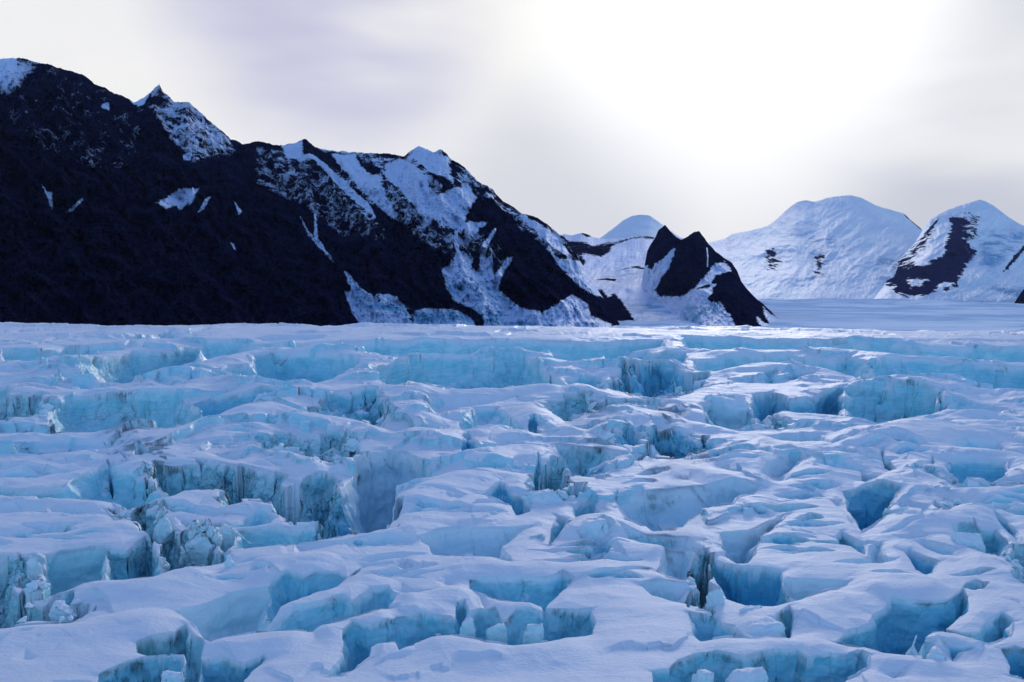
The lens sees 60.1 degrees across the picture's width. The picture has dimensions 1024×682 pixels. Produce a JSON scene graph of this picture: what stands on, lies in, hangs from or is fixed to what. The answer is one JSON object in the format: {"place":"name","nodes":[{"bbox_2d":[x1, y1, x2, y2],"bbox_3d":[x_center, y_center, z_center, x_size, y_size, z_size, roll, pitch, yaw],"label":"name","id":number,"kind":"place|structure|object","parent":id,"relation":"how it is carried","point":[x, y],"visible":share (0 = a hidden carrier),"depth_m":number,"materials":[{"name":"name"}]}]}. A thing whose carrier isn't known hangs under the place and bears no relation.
{"place":"outdoors","nodes":[
{"label":"outdoors","id":0,"kind":"place"},
{"bbox_2d":[0,58,619,326],"bbox_3d":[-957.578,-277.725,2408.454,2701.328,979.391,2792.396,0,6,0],"label":"dark mountain","id":1,"kind":"structure","parent":0,"point":[157,205],"depth_m":1920.37,"materials":[{"name":"black stone"}]},
{"bbox_2d":[0,322,1023,681],"bbox_3d":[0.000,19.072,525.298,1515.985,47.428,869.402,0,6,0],"label":"glacier","id":2,"kind":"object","parent":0,"point":[820,524],"visible":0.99,"depth_m":198.03,"materials":[{"name":"ice"}]},
{"bbox_2d":[17,616,26,622],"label":"ice chunk","id":3,"kind":"object","parent":2,"relation":"on","point":[23,619],"visible":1,"depth_m":128.17,"materials":[{"name":"blue ice"}]},
{"bbox_2d":[25,602,33,609],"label":"ice chunk","id":4,"kind":"object","parent":2,"relation":"on","point":[28,605],"visible":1,"depth_m":136.47,"materials":[{"name":"ice"}]},
{"bbox_2d":[26,582,37,592],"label":"ice chunk","id":5,"kind":"object","parent":2,"relation":"on","point":[32,586],"visible":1,"depth_m":141.48,"materials":[{"name":"blue ice"}]},
{"bbox_2d":[26,556,40,583],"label":"ice slab","id":6,"kind":"structure","parent":2,"relation":"on","point":[33,564],"depth_m":150.83,"materials":[{"name":"blue ice"}]},
{"bbox_2d":[19,410,47,415],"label":"ice chunk","id":7,"kind":"object","parent":2,"relation":"on","point":[44,411],"visible":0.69,"depth_m":291.54,"materials":[{"name":"blue ice"}]},
{"bbox_2d":[40,581,50,589],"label":"ice chunk","id":8,"kind":"object","parent":2,"relation":"on","point":[45,586],"visible":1,"depth_m":142.85,"materials":[{"name":"blue ice"}]},
{"bbox_2d":[42,403,53,411],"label":"ice chunk","id":9,"kind":"object","parent":2,"relation":"on","point":[48,406],"visible":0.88,"depth_m":300.87,"materials":[{"name":"blue ice"}]},
{"bbox_2d":[59,616,64,623],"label":"ice chunk","id":10,"kind":"object","parent":2,"relation":"on","point":[61,619],"visible":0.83,"depth_m":128.93,"materials":[{"name":"blue ice"}]},
{"bbox_2d":[48,599,79,621],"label":"ice hummock","id":11,"kind":"object","parent":2,"relation":"on","point":[59,608],"visible":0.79,"depth_m":133.63,"materials":[{"name":"blue ice"}]},
{"bbox_2d":[70,598,82,605],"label":"ice chunk","id":12,"kind":"object","parent":2,"relation":"on","point":[76,601],"visible":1,"depth_m":136.47,"materials":[{"name":"blue ice"}]},
{"bbox_2d":[119,510,128,516],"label":"ice chunk","id":13,"kind":"object","parent":2,"relation":"on","point":[124,513],"visible":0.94,"depth_m":182.44,"materials":[{"name":"blue ice"}]},
{"bbox_2d":[123,509,131,516],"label":"ice chunk","id":14,"kind":"object","parent":2,"relation":"on","point":[128,514],"visible":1,"depth_m":183.34,"materials":[{"name":"blue ice"}]},
{"bbox_2d":[152,506,190,550],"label":"ice hummock","id":15,"kind":"object","parent":2,"relation":"on","point":[163,533],"visible":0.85,"depth_m":173.38,"materials":[{"name":"blue ice"}]},
{"bbox_2d":[161,669,184,681],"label":"ice hummock","id":16,"kind":"object","parent":2,"relation":"on","point":[169,676],"visible":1,"depth_m":111.10,"materials":[{"name":"blue ice"}]},
{"bbox_2d":[178,516,222,568],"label":"ice hummock","id":17,"kind":"object","parent":2,"relation":"on","point":[194,551],"visible":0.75,"depth_m":164.93,"materials":[{"name":"blue ice"}]},
{"bbox_2d":[224,555,235,567],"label":"ice pinnacle","id":18,"kind":"object","parent":2,"relation":"on","point":[229,562],"visible":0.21,"depth_m":151.16,"materials":[{"name":"blue ice"}]},
{"bbox_2d":[219,524,251,552],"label":"ice block","id":19,"kind":"structure","parent":2,"relation":"on","point":[228,533],"depth_m":169.35,"materials":[{"name":"blue ice"}]},
{"bbox_2d":[333,454,340,460],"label":"ice chunk","id":20,"kind":"object","parent":2,"relation":"on","point":[336,456],"visible":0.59,"depth_m":240.42,"materials":[{"name":"blue ice"}]},
{"bbox_2d":[341,436,359,453],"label":"ice hummock","id":21,"kind":"object","parent":2,"relation":"on","point":[352,445],"visible":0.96,"depth_m":248.41,"materials":[{"name":"blue ice"}]},
{"bbox_2d":[376,416,384,424],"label":"ice chunk","id":22,"kind":"object","parent":2,"relation":"on","point":[380,420],"visible":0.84,"depth_m":295.10,"materials":[{"name":"blue ice"}]},
{"bbox_2d":[459,617,475,636],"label":"ice block","id":23,"kind":"structure","parent":2,"relation":"on","point":[467,627],"depth_m":127.21,"materials":[{"name":"blue ice"}]},
{"bbox_2d":[486,623,507,644],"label":"ice slab","id":24,"kind":"structure","parent":2,"relation":"on","point":[496,632],"depth_m":124.85,"materials":[{"name":"blue ice"}]},
{"bbox_2d":[527,482,534,487],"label":"ice chunk","id":25,"kind":"object","parent":2,"relation":"on","point":[531,484],"visible":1,"depth_m":201.58,"materials":[{"name":"blue ice"}]},
{"bbox_2d":[522,623,543,644],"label":"ice slab","id":26,"kind":"structure","parent":2,"relation":"on","point":[533,633],"depth_m":125.62,"materials":[{"name":"blue ice"}]},
{"bbox_2d":[529,534,544,539],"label":"ice slab","id":27,"kind":"structure","parent":2,"relation":"on","point":[542,536],"depth_m":166.85,"materials":[{"name":"blue ice"}]},
{"bbox_2d":[520,489,568,512],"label":"ice block","id":28,"kind":"structure","parent":2,"relation":"on","point":[545,496],"depth_m":191.76,"materials":[{"name":"blue ice"}]},
{"bbox_2d":[586,396,596,410],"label":"ice chunk","id":29,"kind":"object","parent":2,"relation":"on","point":[591,406],"visible":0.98,"depth_m":303.04,"materials":[{"name":"blue ice"}]},
{"bbox_2d":[581,517,610,541],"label":"ice block","id":30,"kind":"structure","parent":2,"relation":"on","point":[597,529],"depth_m":168.20,"materials":[{"name":"blue ice"}]},
{"bbox_2d":[603,433,613,440],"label":"ice chunk","id":31,"kind":"object","parent":2,"relation":"on","point":[608,436],"visible":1,"depth_m":245.58,"materials":[{"name":"blue ice"}]},
{"bbox_2d":[674,382,682,395],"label":"ice chunk","id":32,"kind":"object","parent":2,"relation":"on","point":[678,389],"visible":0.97,"depth_m":345.38,"materials":[{"name":"blue ice"}]},
{"bbox_2d":[686,585,694,590],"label":"ice chunk","id":33,"kind":"object","parent":2,"relation":"on","point":[691,588],"visible":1,"depth_m":141.51,"materials":[{"name":"ice"}]},
{"bbox_2d":[688,577,694,582],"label":"ice chunk","id":34,"kind":"object","parent":2,"relation":"on","point":[691,580],"visible":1,"depth_m":144.29,"materials":[{"name":"blue ice"}]},
{"bbox_2d":[691,669,713,681],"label":"ice block","id":35,"kind":"structure","parent":2,"relation":"on","point":[702,675],"depth_m":110.75,"materials":[{"name":"blue ice"}]},
{"bbox_2d":[705,589,724,613],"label":"ice slab","id":36,"kind":"structure","parent":2,"relation":"on","point":[714,598],"depth_m":136.20,"materials":[{"name":"blue ice"}]},
{"bbox_2d":[703,393,748,429],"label":"ice block","id":37,"kind":"structure","parent":2,"relation":"on","point":[730,411],"depth_m":308.58,"materials":[{"name":"blue ice"}]},
{"bbox_2d":[725,667,768,681],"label":"ice block","id":38,"kind":"structure","parent":2,"relation":"on","point":[751,674],"depth_m":111.19,"materials":[{"name":"blue ice"}]},
{"bbox_2d":[739,605,762,612],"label":"ice slab","id":39,"kind":"structure","parent":2,"relation":"on","point":[747,608],"depth_m":131.72,"materials":[{"name":"ice"}]},
{"bbox_2d":[747,616,785,636],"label":"ice block","id":40,"kind":"structure","parent":2,"relation":"on","point":[765,624],"depth_m":125.09,"materials":[{"name":"blue ice"}]},
{"bbox_2d":[905,635,923,654],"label":"ice hummock","id":41,"kind":"object","parent":2,"relation":"on","point":[912,650],"visible":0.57,"depth_m":118.69,"materials":[{"name":"blue ice"}]},
{"bbox_2d":[926,646,947,660],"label":"ice block","id":42,"kind":"structure","parent":2,"relation":"on","point":[935,652],"depth_m":116.24,"materials":[{"name":"blue ice"}]},
{"bbox_2d":[941,499,961,504],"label":"ice chunk","id":43,"kind":"object","parent":2,"relation":"on","point":[957,501],"visible":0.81,"depth_m":188.16,"materials":[{"name":"blue ice"}]},
{"bbox_2d":[950,532,985,552],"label":"ice block","id":44,"kind":"structure","parent":2,"relation":"on","point":[973,541],"depth_m":163.02,"materials":[{"name":"blue ice"}]},
{"bbox_2d":[967,480,979,486],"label":"ice chunk","id":45,"kind":"object","parent":2,"relation":"on","point":[971,483],"visible":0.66,"depth_m":201.03,"materials":[{"name":"blue ice"}]},
{"bbox_2d":[1005,555,1011,561],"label":"ice chunk","id":46,"kind":"object","parent":2,"relation":"on","point":[1007,557],"visible":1,"depth_m":153.40,"materials":[{"name":"blue ice"}]},
{"bbox_2d":[1012,565,1023,568],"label":"ice chunk","id":47,"kind":"object","parent":2,"relation":"on","point":[1017,566],"visible":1,"depth_m":148.39,"materials":[{"name":"blue ice"}]},
{"bbox_2d":[0,0,1023,241],"label":"sky","id":48,"kind":"structure","parent":0,"point":[712,118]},
{"bbox_2d":[562,233,685,320],"bbox_3d":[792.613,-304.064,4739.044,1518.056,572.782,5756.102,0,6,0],"label":"snow slope","id":49,"kind":"structure","parent":0,"point":[614,268],"depth_m":3983.43,"materials":[{"name":"snow"},{"name":"white snow"}]},
{"bbox_2d":[601,215,683,239],"bbox_3d":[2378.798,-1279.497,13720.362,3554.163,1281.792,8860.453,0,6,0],"label":"white peak","id":50,"kind":"structure","parent":0,"point":[641,225],"depth_m":12406.16,"materials":[{"name":"white snow"}]},
{"bbox_2d":[641,225,777,326],"bbox_3d":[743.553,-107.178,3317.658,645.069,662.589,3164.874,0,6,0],"label":"twin dark peaks","id":51,"kind":"object","parent":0,"point":[693,277],"visible":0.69,"depth_m":2766.70,"materials":[{"name":"black stone"}]},
{"bbox_2d":[708,195,922,299],"bbox_3d":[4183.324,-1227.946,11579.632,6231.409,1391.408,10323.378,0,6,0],"label":"snow dome","id":52,"kind":"structure","parent":0,"point":[842,247],"depth_m":9153.82,"materials":[{"name":"white snow"}]},
{"bbox_2d":[618,299,1023,330],"bbox_3d":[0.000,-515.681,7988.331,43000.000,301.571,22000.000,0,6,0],"label":"snowfield","id":53,"kind":"structure","parent":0,"point":[909,315],"depth_m":2918.81,"materials":[{"name":"white snow"}]},
{"bbox_2d":[873,200,1023,301],"bbox_3d":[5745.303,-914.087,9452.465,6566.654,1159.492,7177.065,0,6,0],"label":"snow peak","id":54,"kind":"structure","parent":0,"point":[972,251],"depth_m":7475.18,"materials":[{"name":"white snow"}]},
{"bbox_2d":[1015,289,1023,303],"bbox_3d":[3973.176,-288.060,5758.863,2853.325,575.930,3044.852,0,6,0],"label":"rock outcrop","id":55,"kind":"object","parent":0,"point":[1020,299],"visible":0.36,"depth_m":4888.02,"materials":[{"name":"black stone"}]}
]}

